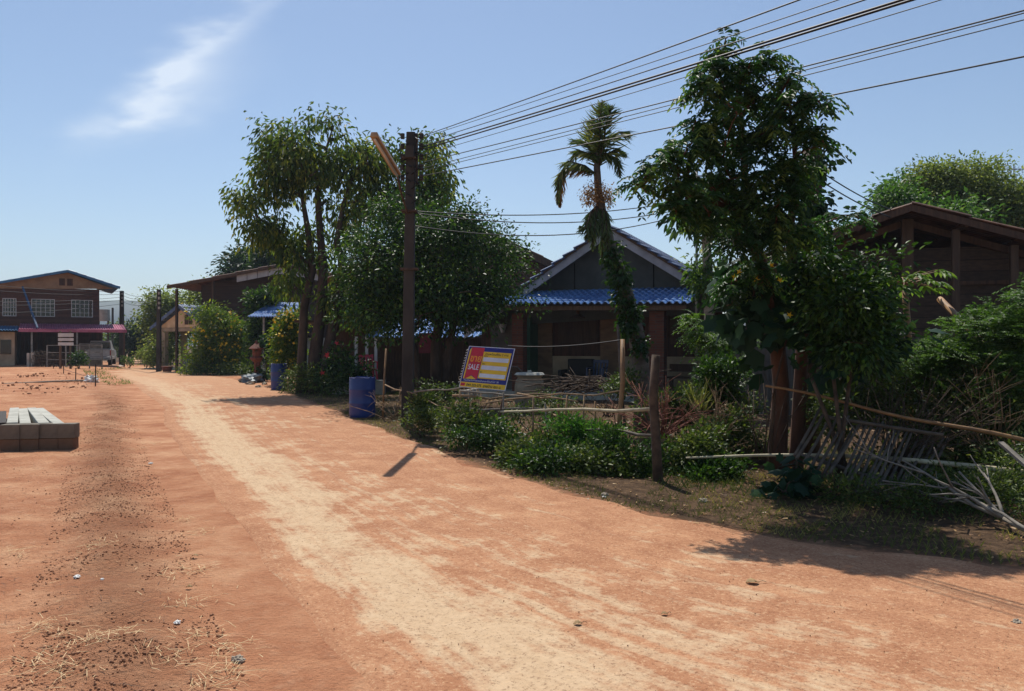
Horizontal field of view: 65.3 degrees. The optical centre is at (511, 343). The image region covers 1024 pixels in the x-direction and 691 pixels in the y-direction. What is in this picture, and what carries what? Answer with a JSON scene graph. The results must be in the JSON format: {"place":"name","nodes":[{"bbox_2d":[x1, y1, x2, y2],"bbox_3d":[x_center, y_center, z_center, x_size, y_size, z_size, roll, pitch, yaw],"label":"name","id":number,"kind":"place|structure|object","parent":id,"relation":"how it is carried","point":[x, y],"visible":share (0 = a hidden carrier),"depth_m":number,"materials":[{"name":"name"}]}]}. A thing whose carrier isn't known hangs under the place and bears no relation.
{"place":"outdoors","nodes":[
{"label":"outdoors","id":0,"kind":"place"},
{"bbox_2d":[99,300,744,344],"bbox_3d":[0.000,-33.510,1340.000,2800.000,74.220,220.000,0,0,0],"label":"hills","id":1,"kind":"structure","parent":0,"point":[128,308],"depth_m":1275.42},
{"bbox_2d":[327,219,552,319],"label":"brown roof building","id":2,"kind":"structure","parent":0,"point":[542,261],"depth_m":34.00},
{"bbox_2d":[0,345,1023,690],"bbox_3d":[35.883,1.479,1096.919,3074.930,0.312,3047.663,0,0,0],"label":"ground","id":3,"kind":"structure","parent":0,"point":[258,601],"depth_m":6.46,"materials":[{"name":"soil"}]},
{"bbox_2d":[0,439,19,451],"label":"concrete block","id":4,"kind":"object","parent":3,"relation":"on","point":[10,445],"depth_m":11.62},
{"bbox_2d":[0,423,24,439],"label":"concrete block","id":5,"kind":"object","parent":4,"relation":"on","point":[9,431],"depth_m":11.60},
{"bbox_2d":[20,439,38,450],"bbox_3d":[-7.072,1.496,11.772,0.270,0.208,0.200,0,0,-7],"label":"concrete block","id":6,"kind":"object","parent":3,"relation":"on","point":[29,444],"depth_m":11.67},
{"bbox_2d":[20,423,41,438],"bbox_3d":[-7.055,1.281,11.748,0.270,0.214,0.200,0,0,-5],"label":"concrete block","id":7,"kind":"object","parent":6,"relation":"on","point":[29,430],"depth_m":11.65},
{"bbox_2d":[39,438,57,449],"bbox_3d":[-6.815,1.496,11.819,0.264,0.208,0.200,0,0,-7],"label":"concrete block","id":8,"kind":"object","parent":3,"relation":"on","point":[48,443],"depth_m":11.72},
{"bbox_2d":[40,423,58,438],"bbox_3d":[-6.811,1.281,11.816,0.264,0.214,0.200,0,0,-6],"label":"concrete block","id":9,"kind":"object","parent":8,"relation":"on","point":[48,430],"depth_m":11.72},
{"bbox_2d":[0,270,126,366],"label":"two storey house","id":10,"kind":"structure","parent":3,"relation":"on","point":[25,331],"depth_m":53.86,"materials":[{"name":"brown wood"}]},
{"bbox_2d":[31,299,54,316],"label":"window","id":11,"kind":"structure","parent":10,"relation":"in","point":[46,309],"depth_m":53.57,"materials":[{"name":"white paint"}]},
{"bbox_2d":[71,300,92,316],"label":"window","id":12,"kind":"structure","parent":10,"relation":"in","point":[84,304],"depth_m":54.69,"materials":[{"name":"white paint"}]},
{"bbox_2d":[58,330,73,368],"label":"notice stand","id":13,"kind":"object","parent":3,"relation":"on","point":[70,339],"visible":0.9,"depth_m":47.90,"materials":[{"name":"white paint"}]},
{"bbox_2d":[58,437,78,449],"bbox_3d":[-6.600,1.496,11.858,0.246,0.208,0.200,0,0,-6],"label":"concrete block","id":14,"kind":"object","parent":3,"relation":"on","point":[67,443],"depth_m":11.77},
{"bbox_2d":[58,423,79,437],"bbox_3d":[-6.569,1.282,11.842,0.237,0.211,0.200,0,0,-8],"label":"concrete block","id":15,"kind":"object","parent":14,"relation":"on","point":[68,430],"depth_m":11.75,"materials":[{"name":"concrete"}]},
{"bbox_2d":[46,343,102,368],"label":"metal fence","id":16,"kind":"object","parent":3,"relation":"on","point":[87,349],"visible":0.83,"depth_m":49.48,"materials":[{"name":"metal"}]},
{"bbox_2d":[84,341,116,364],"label":"pickup truck","id":17,"kind":"object","parent":3,"relation":"on","point":[109,353],"visible":0.6,"depth_m":55.76,"materials":[{"name":"white paint"}]},
{"bbox_2d":[0,375,251,690],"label":"soil clods","id":18,"kind":"object","parent":3,"relation":"on","point":[9,687],"visible":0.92,"depth_m":4.99,"materials":[{"name":"soil"}]},
{"bbox_2d":[109,314,154,360],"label":"background tree","id":19,"kind":"object","parent":3,"relation":"on","point":[130,342],"visible":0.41,"depth_m":70.52,"materials":[{"name":"green plant"}]},
{"bbox_2d":[0,443,271,690],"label":"dry straw","id":20,"kind":"object","parent":3,"relation":"on","point":[112,632],"visible":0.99,"depth_m":4.11,"materials":[{"name":"plant"}]},
{"bbox_2d":[130,345,162,368],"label":"lane bush","id":21,"kind":"object","parent":3,"relation":"on","point":[146,359],"visible":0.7,"depth_m":50.18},
{"bbox_2d":[156,289,161,370],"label":"utility pole","id":22,"kind":"object","parent":3,"relation":"on","point":[158,345],"visible":0.96,"depth_m":45.90,"materials":[{"name":"concrete"}]},
{"bbox_2d":[124,284,196,361],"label":"background tree","id":23,"kind":"object","parent":3,"relation":"on","point":[167,301],"visible":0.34,"depth_m":65.22,"materials":[{"name":"green plant"}]},
{"bbox_2d":[141,327,181,367],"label":"background tree","id":24,"kind":"object","parent":3,"relation":"on","point":[171,351],"visible":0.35,"depth_m":51.28,"materials":[{"name":"green plant"}]},
{"bbox_2d":[144,304,217,369],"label":"gate pavilion","id":25,"kind":"structure","parent":3,"relation":"on","point":[167,322],"depth_m":50.56,"materials":[{"name":"wood"}]},
{"bbox_2d":[172,358,253,375],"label":"roadside weeds","id":26,"kind":"object","parent":3,"relation":"on","point":[223,371],"visible":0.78,"depth_m":40.53,"materials":[{"name":"green plant"}]},
{"bbox_2d":[176,297,252,374],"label":"flowering bush","id":27,"kind":"object","parent":3,"relation":"on","point":[218,344],"visible":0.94,"depth_m":41.60,"materials":[{"name":"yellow plant"}]},
{"bbox_2d":[205,234,258,276],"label":"background tree","id":28,"kind":"object","parent":3,"relation":"on","point":[229,265],"visible":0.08,"depth_m":58.98,"materials":[{"name":"green plant"}]},
{"bbox_2d":[167,265,344,370],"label":"dark wooden house","id":29,"kind":"structure","parent":3,"relation":"on","point":[229,287],"depth_m":47.42,"materials":[{"name":"brown wood"}]},
{"bbox_2d":[249,333,274,380],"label":"grey leaf plant","id":30,"kind":"object","parent":3,"relation":"on","point":[263,370],"visible":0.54,"depth_m":33.86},
{"bbox_2d":[236,278,290,374],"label":"climbing bush","id":31,"kind":"object","parent":3,"relation":"on","point":[257,301],"visible":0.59,"depth_m":38.11,"materials":[{"name":"green plant"}]},
{"bbox_2d":[247,302,300,366],"bbox_3d":[-11.067,-0.211,37.796,2.251,3.623,2.037,0,0,0],"label":"blue lean to","id":32,"kind":"object","parent":3,"relation":"on","point":[268,311],"visible":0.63,"depth_m":37.48,"materials":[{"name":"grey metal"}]},
{"bbox_2d":[271,363,286,389],"bbox_3d":[-8.125,1.137,27.856,0.554,0.926,0.554,0,0,0],"label":"blue barrel","id":33,"kind":"object","parent":3,"relation":"on","point":[275,374],"visible":0.73,"depth_m":27.61,"materials":[{"name":"plastic"}]},
{"bbox_2d":[230,241,332,272],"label":"background tree","id":34,"kind":"object","parent":3,"relation":"on","point":[263,260],"visible":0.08,"depth_m":54.73,"materials":[{"name":"green plant"}]},
{"bbox_2d":[260,303,314,383],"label":"flowering bush","id":35,"kind":"object","parent":3,"relation":"on","point":[285,344],"visible":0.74,"depth_m":30.61,"materials":[{"name":"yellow plant"}]},
{"bbox_2d":[276,359,354,396],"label":"undergrowth","id":36,"kind":"object","parent":3,"relation":"on","point":[306,373],"visible":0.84,"depth_m":24.84,"materials":[{"name":"green plant"}]},
{"bbox_2d":[303,340,379,394],"bbox_3d":[-5.169,0.760,24.467,2.262,1.821,1.600,0,0,0],"label":"hibiscus","id":37,"kind":"object","parent":3,"relation":"on","point":[348,365],"visible":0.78,"depth_m":24.36,"materials":[{"name":"green plant"}]},
{"bbox_2d":[218,101,468,392],"bbox_3d":[-5.491,-2.936,26.296,8.107,9.518,3.592,0,0,-13],"label":"spreading tree","id":38,"kind":"object","parent":3,"relation":"on","point":[282,158],"visible":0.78,"depth_m":25.84,"materials":[{"name":"green plant"}]},
{"bbox_2d":[349,376,375,417],"bbox_3d":[-3.289,1.156,17.558,0.580,0.889,0.580,0,0,0],"label":"blue barrel","id":39,"kind":"object","parent":3,"relation":"on","point":[361,388],"visible":0.98,"depth_m":17.32,"materials":[{"name":"plastic"}]},
{"bbox_2d":[294,319,481,394],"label":"open shed","id":40,"kind":"structure","parent":3,"relation":"on","point":[393,375],"depth_m":29.00,"materials":[{"name":"white paint"}]},
{"bbox_2d":[370,132,423,425],"bbox_3d":[-1.934,-1.162,13.863,0.491,5.823,3.230,0,0,0],"label":"utility pole","id":41,"kind":"object","parent":3,"relation":"on","point":[410,178],"visible":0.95,"depth_m":15.29,"materials":[{"name":"wood"}]},
{"bbox_2d":[423,0,799,135],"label":"power line","id":42,"kind":"object","parent":41,"relation":"attached to","point":[634,59],"visible":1,"depth_m":8.95,"materials":[{"name":"rubber"}]},
{"bbox_2d":[423,0,837,137],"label":"power line","id":43,"kind":"object","parent":41,"relation":"attached to","point":[657,60],"visible":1,"depth_m":8.57,"materials":[{"name":"black metal"}]},
{"bbox_2d":[423,0,864,142],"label":"power line","id":44,"kind":"object","parent":41,"relation":"attached to","point":[673,62],"visible":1,"depth_m":8.45,"materials":[{"name":"rubber"}]},
{"bbox_2d":[423,0,904,146],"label":"power line","id":45,"kind":"object","parent":41,"relation":"attached to","point":[809,28],"visible":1,"depth_m":8.14,"materials":[{"name":"rubber"}]},
{"bbox_2d":[423,0,914,149],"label":"power line","id":46,"kind":"object","parent":41,"relation":"attached to","point":[820,28],"visible":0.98,"depth_m":8.01,"materials":[{"name":"black metal"}]},
{"bbox_2d":[423,0,940,154],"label":"power line","id":47,"kind":"object","parent":41,"relation":"attached to","point":[732,62],"visible":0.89,"depth_m":8.23,"materials":[{"name":"rubber"}]},
{"bbox_2d":[423,10,1023,162],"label":"power line","id":48,"kind":"object","parent":41,"relation":"attached to","point":[767,75],"visible":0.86,"depth_m":8.32,"materials":[{"name":"rubber"}]},
{"bbox_2d":[423,56,1023,175],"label":"power line","id":49,"kind":"object","parent":41,"relation":"attached to","point":[709,119],"visible":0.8,"depth_m":9.02,"materials":[{"name":"rubber"}]},
{"bbox_2d":[424,13,1023,167],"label":"power line","id":50,"kind":"object","parent":41,"relation":"attached to","point":[769,79],"visible":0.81,"depth_m":8.61,"materials":[{"name":"rubber"}]},
{"bbox_2d":[424,19,1023,170],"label":"power line","id":51,"kind":"object","parent":41,"relation":"attached to","point":[774,83],"visible":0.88,"depth_m":8.88,"materials":[{"name":"rubber"}]},
{"bbox_2d":[393,402,451,436],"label":"verge shrub","id":52,"kind":"object","parent":3,"relation":"on","point":[421,415],"visible":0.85,"depth_m":13.50,"materials":[{"name":"green plant"}]},
{"bbox_2d":[398,377,458,430],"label":"verge shrub","id":53,"kind":"object","parent":3,"relation":"on","point":[419,400],"visible":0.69,"depth_m":14.42,"materials":[{"name":"green plant"}]},
{"bbox_2d":[309,181,558,404],"bbox_3d":[-1.952,-1.262,20.440,6.323,5.966,5.134,0,0,0],"label":"dense tree","id":54,"kind":"object","parent":3,"relation":"on","point":[380,300],"visible":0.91,"depth_m":20.12,"materials":[{"name":"green plant"}]},
{"bbox_2d":[429,396,515,447],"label":"verge shrub","id":55,"kind":"object","parent":3,"relation":"on","point":[462,418],"visible":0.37,"depth_m":12.37,"materials":[{"name":"green plant"}]},
{"bbox_2d":[437,413,528,454],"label":"verge shrub","id":56,"kind":"object","parent":3,"relation":"on","point":[492,432],"visible":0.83,"depth_m":11.49,"materials":[{"name":"green plant"}]},
{"bbox_2d":[385,384,650,444],"bbox_3d":[-0.368,1.150,13.001,1.175,1.010,8.306,0,0,-37],"label":"stick fence","id":57,"kind":"object","parent":3,"relation":"on","point":[530,395],"visible":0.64,"depth_m":11.88,"materials":[{"name":"brown wood"}]},
{"bbox_2d":[458,346,514,390],"bbox_3d":[-0.427,0.398,13.225,0.930,0.726,0.289,0,0,27],"label":"sale sign","id":58,"kind":"object","parent":57,"relation":"attached to","point":[489,368],"visible":1,"depth_m":13.21,"materials":[{"name":"plastic"}]},
{"bbox_2d":[488,428,564,468],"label":"verge shrub","id":59,"kind":"object","parent":3,"relation":"on","point":[505,456],"visible":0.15,"depth_m":10.46,"materials":[{"name":"green plant"}]},
{"bbox_2d":[514,370,544,413],"bbox_3d":[0.409,1.114,18.600,0.720,0.990,0.720,0,0,0],"label":"water jar","id":60,"kind":"object","parent":3,"relation":"on","point":[520,385],"visible":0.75,"depth_m":18.33,"materials":[{"name":"ceramic"}]},
{"bbox_2d":[501,386,584,433],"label":"weed clump","id":61,"kind":"object","parent":3,"relation":"on","point":[562,405],"visible":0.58,"depth_m":12.91,"materials":[{"name":"green plant"}]},
{"bbox_2d":[503,420,634,477],"bbox_3d":[0.707,1.366,9.861,1.664,0.850,1.066,0,0,0],"label":"verge shrub","id":62,"kind":"object","parent":3,"relation":"on","point":[541,461],"visible":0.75,"depth_m":9.81,"materials":[{"name":"green plant"}]},
{"bbox_2d":[532,410,646,451],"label":"weed clump","id":63,"kind":"object","parent":3,"relation":"on","point":[577,422],"visible":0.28,"depth_m":10.62,"materials":[{"name":"green plant"}]},
{"bbox_2d":[550,99,653,431],"bbox_3d":[1.602,-1.310,14.088,1.883,6.025,1.176,0,0,0],"label":"palm tree","id":64,"kind":"object","parent":3,"relation":"on","point":[597,217],"visible":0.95,"depth_m":14.07,"materials":[{"name":"green plant"}]},
{"bbox_2d":[461,225,744,401],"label":"porch house","id":65,"kind":"structure","parent":3,"relation":"on","point":[576,277],"depth_m":23.67,"materials":[{"name":"wood"}]},
{"bbox_2d":[527,318,537,371],"bbox_3d":[0.627,0.300,24.847,0.129,2.200,0.690,0,0,22],"label":"door","id":66,"kind":"structure","parent":65,"relation":"in","point":[532,329],"depth_m":24.69,"materials":[{"name":"green paint"}]},
{"bbox_2d":[667,364,700,390],"bbox_3d":[4.882,0.980,22.724,0.876,0.800,0.440,0,0,22],"label":"porch bench","id":67,"kind":"object","parent":65,"relation":"on","point":[681,367],"visible":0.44,"depth_m":22.87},
{"bbox_2d":[333,395,884,432],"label":"yard litter","id":68,"kind":"object","parent":3,"relation":"on","point":[536,413],"visible":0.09,"depth_m":19.56,"materials":[{"name":"plant"}]},
{"bbox_2d":[510,368,670,399],"bbox_3d":[1.439,0.762,15.036,3.109,0.636,1.904,0,0,0],"label":"brush heap","id":69,"kind":"object","parent":68,"relation":"on","point":[581,382],"visible":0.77,"depth_m":15.03,"materials":[{"name":"wood"}]},
{"bbox_2d":[561,436,677,478],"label":"verge shrub","id":70,"kind":"object","parent":3,"relation":"on","point":[602,463],"visible":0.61,"depth_m":9.58,"materials":[{"name":"green plant"}]},
{"bbox_2d":[617,339,624,449],"bbox_3d":[1.474,0.818,10.889,0.137,1.765,0.162,0,0,0],"label":"bamboo stake","id":71,"kind":"object","parent":3,"relation":"on","point":[622,375],"visible":0.69,"depth_m":10.83,"materials":[{"name":"wood"}]},
{"bbox_2d":[610,433,682,477],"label":"verge shrub","id":72,"kind":"object","parent":3,"relation":"on","point":[648,468],"visible":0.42,"depth_m":9.68,"materials":[{"name":"green plant"}]},
{"bbox_2d":[287,389,1023,565],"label":"verge grass","id":73,"kind":"structure","parent":3,"relation":"on","point":[844,524],"depth_m":7.66,"materials":[{"name":"plant"}]},
{"bbox_2d":[649,355,662,481],"bbox_3d":[1.655,0.913,9.159,0.168,1.579,0.124,0,0,0],"label":"fence post","id":74,"kind":"object","parent":3,"relation":"on","point":[657,470],"visible":0.81,"depth_m":9.12,"materials":[{"name":"wood"}]},
{"bbox_2d":[601,373,730,442],"bbox_3d":[2.059,0.822,10.463,1.670,0.873,1.730,0,0,0],"label":"dry bush","id":75,"kind":"object","parent":3,"relation":"on","point":[672,428],"visible":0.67,"depth_m":10.54,"materials":[{"name":"plant"}]},
{"bbox_2d":[316,386,1023,520],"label":"yard weeds","id":76,"kind":"object","parent":3,"relation":"on","point":[836,452],"visible":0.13,"depth_m":9.32,"materials":[{"name":"green plant"}]},
{"bbox_2d":[646,185,741,410],"bbox_3d":[4.471,-1.071,18.499,2.762,5.549,2.219,0,0,0],"label":"slender palm","id":77,"kind":"object","parent":3,"relation":"on","point":[674,234],"visible":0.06,"depth_m":18.39,"materials":[{"name":"green plant"}]},
{"bbox_2d":[625,379,770,454],"bbox_3d":[2.622,1.052,11.256,2.032,1.165,1.048,0,0,0],"label":"verge shrub","id":78,"kind":"object","parent":3,"relation":"on","point":[674,403],"visible":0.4,"depth_m":11.10,"materials":[{"name":"green plant"}]},
{"bbox_2d":[680,376,715,413],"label":"spiky plant","id":79,"kind":"object","parent":3,"relation":"on","point":[704,407],"visible":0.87,"depth_m":10.78,"materials":[{"name":"green plant"}]},
{"bbox_2d":[661,415,752,473],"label":"verge shrub","id":80,"kind":"object","parent":3,"relation":"on","point":[694,444],"visible":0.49,"depth_m":9.76,"materials":[{"name":"green plant"}]},
{"bbox_2d":[669,444,758,482],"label":"verge shrub","id":81,"kind":"object","parent":3,"relation":"on","point":[722,466],"visible":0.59,"depth_m":9.30,"materials":[{"name":"green plant"}]},
{"bbox_2d":[670,309,759,425],"bbox_3d":[3.138,0.545,12.342,1.421,2.184,1.322,0,0,24],"label":"feathery shrub","id":82,"kind":"object","parent":3,"relation":"on","point":[702,339],"visible":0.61,"depth_m":12.34,"materials":[{"name":"green plant"}]},
{"bbox_2d":[662,383,767,449],"bbox_3d":[2.698,0.987,10.515,1.178,1.121,1.707,0,0,35],"label":"dry bush","id":83,"kind":"object","parent":3,"relation":"on","point":[717,408],"visible":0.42,"depth_m":10.32,"materials":[{"name":"plant"}]},
{"bbox_2d":[685,345,753,418],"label":"verge shrub","id":84,"kind":"object","parent":3,"relation":"on","point":[717,369],"visible":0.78,"depth_m":11.11,"materials":[{"name":"green plant"}]},
{"bbox_2d":[688,401,789,462],"bbox_3d":[2.992,1.235,10.753,1.452,0.994,1.051,0,0,-25],"label":"verge shrub","id":85,"kind":"object","parent":3,"relation":"on","point":[741,432],"visible":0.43,"depth_m":10.49,"materials":[{"name":"green plant"}]},
{"bbox_2d":[611,27,880,469],"bbox_3d":[2.803,-0.765,8.531,1.864,5.012,3.610,0,0,45],"label":"tree","id":86,"kind":"object","parent":3,"relation":"on","point":[774,228],"visible":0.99,"depth_m":8.15,"materials":[{"name":"green plant"}]},
{"bbox_2d":[700,247,950,461],"bbox_3d":[3.646,0.113,9.350,2.750,2.552,1.655,0,0,0],"label":"gourd vine","id":87,"kind":"object","parent":86,"relation":"attached to","point":[730,326],"visible":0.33,"depth_m":9.27,"materials":[{"name":"green plant"}]},
{"bbox_2d":[716,359,807,461],"bbox_3d":[3.011,0.776,9.715,1.263,1.254,0.872,0,0,-35],"label":"dry bush","id":88,"kind":"object","parent":3,"relation":"on","point":[756,446],"visible":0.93,"depth_m":9.57,"materials":[{"name":"plant"}]},
{"bbox_2d":[751,452,827,499],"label":"broadleaf plant","id":89,"kind":"object","parent":3,"relation":"on","point":[794,483],"visible":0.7,"depth_m":8.27,"materials":[{"name":"green plant"}]},
{"bbox_2d":[777,144,843,457],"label":"ivy column","id":90,"kind":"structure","parent":3,"relation":"on","point":[810,212],"depth_m":11.00,"materials":[{"name":"green plant"}]},
{"bbox_2d":[768,227,934,490],"bbox_3d":[3.700,0.164,8.762,1.639,2.949,1.703,0,0,0],"label":"tree","id":91,"kind":"object","parent":3,"relation":"on","point":[854,311],"visible":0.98,"depth_m":8.58,"materials":[{"name":"green plant"}]},
{"bbox_2d":[765,385,1023,441],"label":"bamboo pole","id":92,"kind":"object","parent":91,"relation":"on","point":[1004,435],"visible":1,"depth_m":8.48,"materials":[{"name":"wood"}]},
{"bbox_2d":[793,407,949,501],"bbox_3d":[3.944,1.144,8.452,1.906,0.888,1.134,0,0,0],"label":"bamboo rack","id":93,"kind":"object","parent":3,"relation":"on","point":[798,453],"visible":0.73,"depth_m":8.57,"materials":[{"name":"wood"}]},
{"bbox_2d":[686,453,1022,474],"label":"bamboo pole","id":94,"kind":"object","parent":93,"relation":"on","point":[926,461],"visible":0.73,"depth_m":8.60,"materials":[{"name":"wood"}]},
{"bbox_2d":[745,201,1023,416],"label":"wooden barn","id":95,"kind":"structure","parent":3,"relation":"on","point":[979,258],"depth_m":16.93,"materials":[{"name":"brown wood"}]},
{"bbox_2d":[856,167,935,217],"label":"background tree","id":96,"kind":"object","parent":3,"relation":"on","point":[890,193],"visible":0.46,"depth_m":23.57,"materials":[{"name":"green plant"}]},
{"bbox_2d":[792,342,1023,500],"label":"thicket","id":97,"kind":"object","parent":3,"relation":"on","point":[862,395],"visible":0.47,"depth_m":9.42,"materials":[{"name":"green plant"}]},
{"bbox_2d":[870,263,956,456],"bbox_3d":[5.633,0.237,11.355,1.224,2.729,1.298,0,0,8],"label":"papaya tree","id":98,"kind":"object","parent":3,"relation":"on","point":[945,274],"visible":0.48,"depth_m":11.34,"materials":[{"name":"green plant"}]},
{"bbox_2d":[805,441,1023,523],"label":"shade weeds","id":99,"kind":"object","parent":3,"relation":"on","point":[1011,487],"visible":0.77,"depth_m":7.71,"materials":[{"name":"green plant"}]},
{"bbox_2d":[824,365,1023,476],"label":"dry bush","id":100,"kind":"object","parent":3,"relation":"on","point":[882,435],"visible":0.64,"depth_m":8.86,"materials":[{"name":"plant"}]},
{"bbox_2d":[844,415,1023,531],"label":"dead branch","id":101,"kind":"object","parent":3,"relation":"on","point":[989,508],"visible":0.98,"depth_m":7.06,"materials":[{"name":"grey wood"}]},
{"bbox_2d":[882,272,1023,445],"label":"feathery shrub","id":102,"kind":"object","parent":3,"relation":"on","point":[994,321],"visible":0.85,"depth_m":9.44,"materials":[{"name":"green plant"}]},
{"bbox_2d":[901,186,1011,225],"bbox_3d":[12.375,-1.369,22.654,2.841,6.141,3.225,0,0,0],"label":"background tree","id":103,"kind":"object","parent":3,"relation":"on","point":[955,206],"visible":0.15,"depth_m":22.06,"materials":[{"name":"green plant"}]},
{"bbox_2d":[890,149,1023,227],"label":"background tree","id":104,"kind":"object","parent":3,"relation":"on","point":[981,180],"visible":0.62,"depth_m":29.14,"materials":[{"name":"green plant"}]},
{"bbox_2d":[895,350,1023,458],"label":"dry bush","id":105,"kind":"object","parent":3,"relation":"on","point":[995,419],"visible":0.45,"depth_m":8.82,"materials":[{"name":"plant"}]},
{"bbox_2d":[0,0,1023,313],"label":"sky","id":106,"kind":"structure","parent":0,"point":[123,124],"materials":[{"name":"blue"}]},
{"bbox_2d":[107,368,1023,690],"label":"road","id":107,"kind":"structure","parent":0,"point":[437,588],"depth_m":5.32,"materials":[{"name":"soil"}]},
{"bbox_2d":[558,359,597,389],"bbox_3d":[2.011,0.920,24.207,1.080,0.920,0.780,0,0,22],"label":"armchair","id":108,"kind":"object","parent":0,"point":[578,367],"visible":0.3,"depth_m":24.39,"materials":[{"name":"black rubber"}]},
{"bbox_2d":[597,360,646,437],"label":"verge shrub","id":109,"kind":"object","parent":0,"point":[631,376],"visible":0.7,"depth_m":13.32,"materials":[{"name":"green plant"}]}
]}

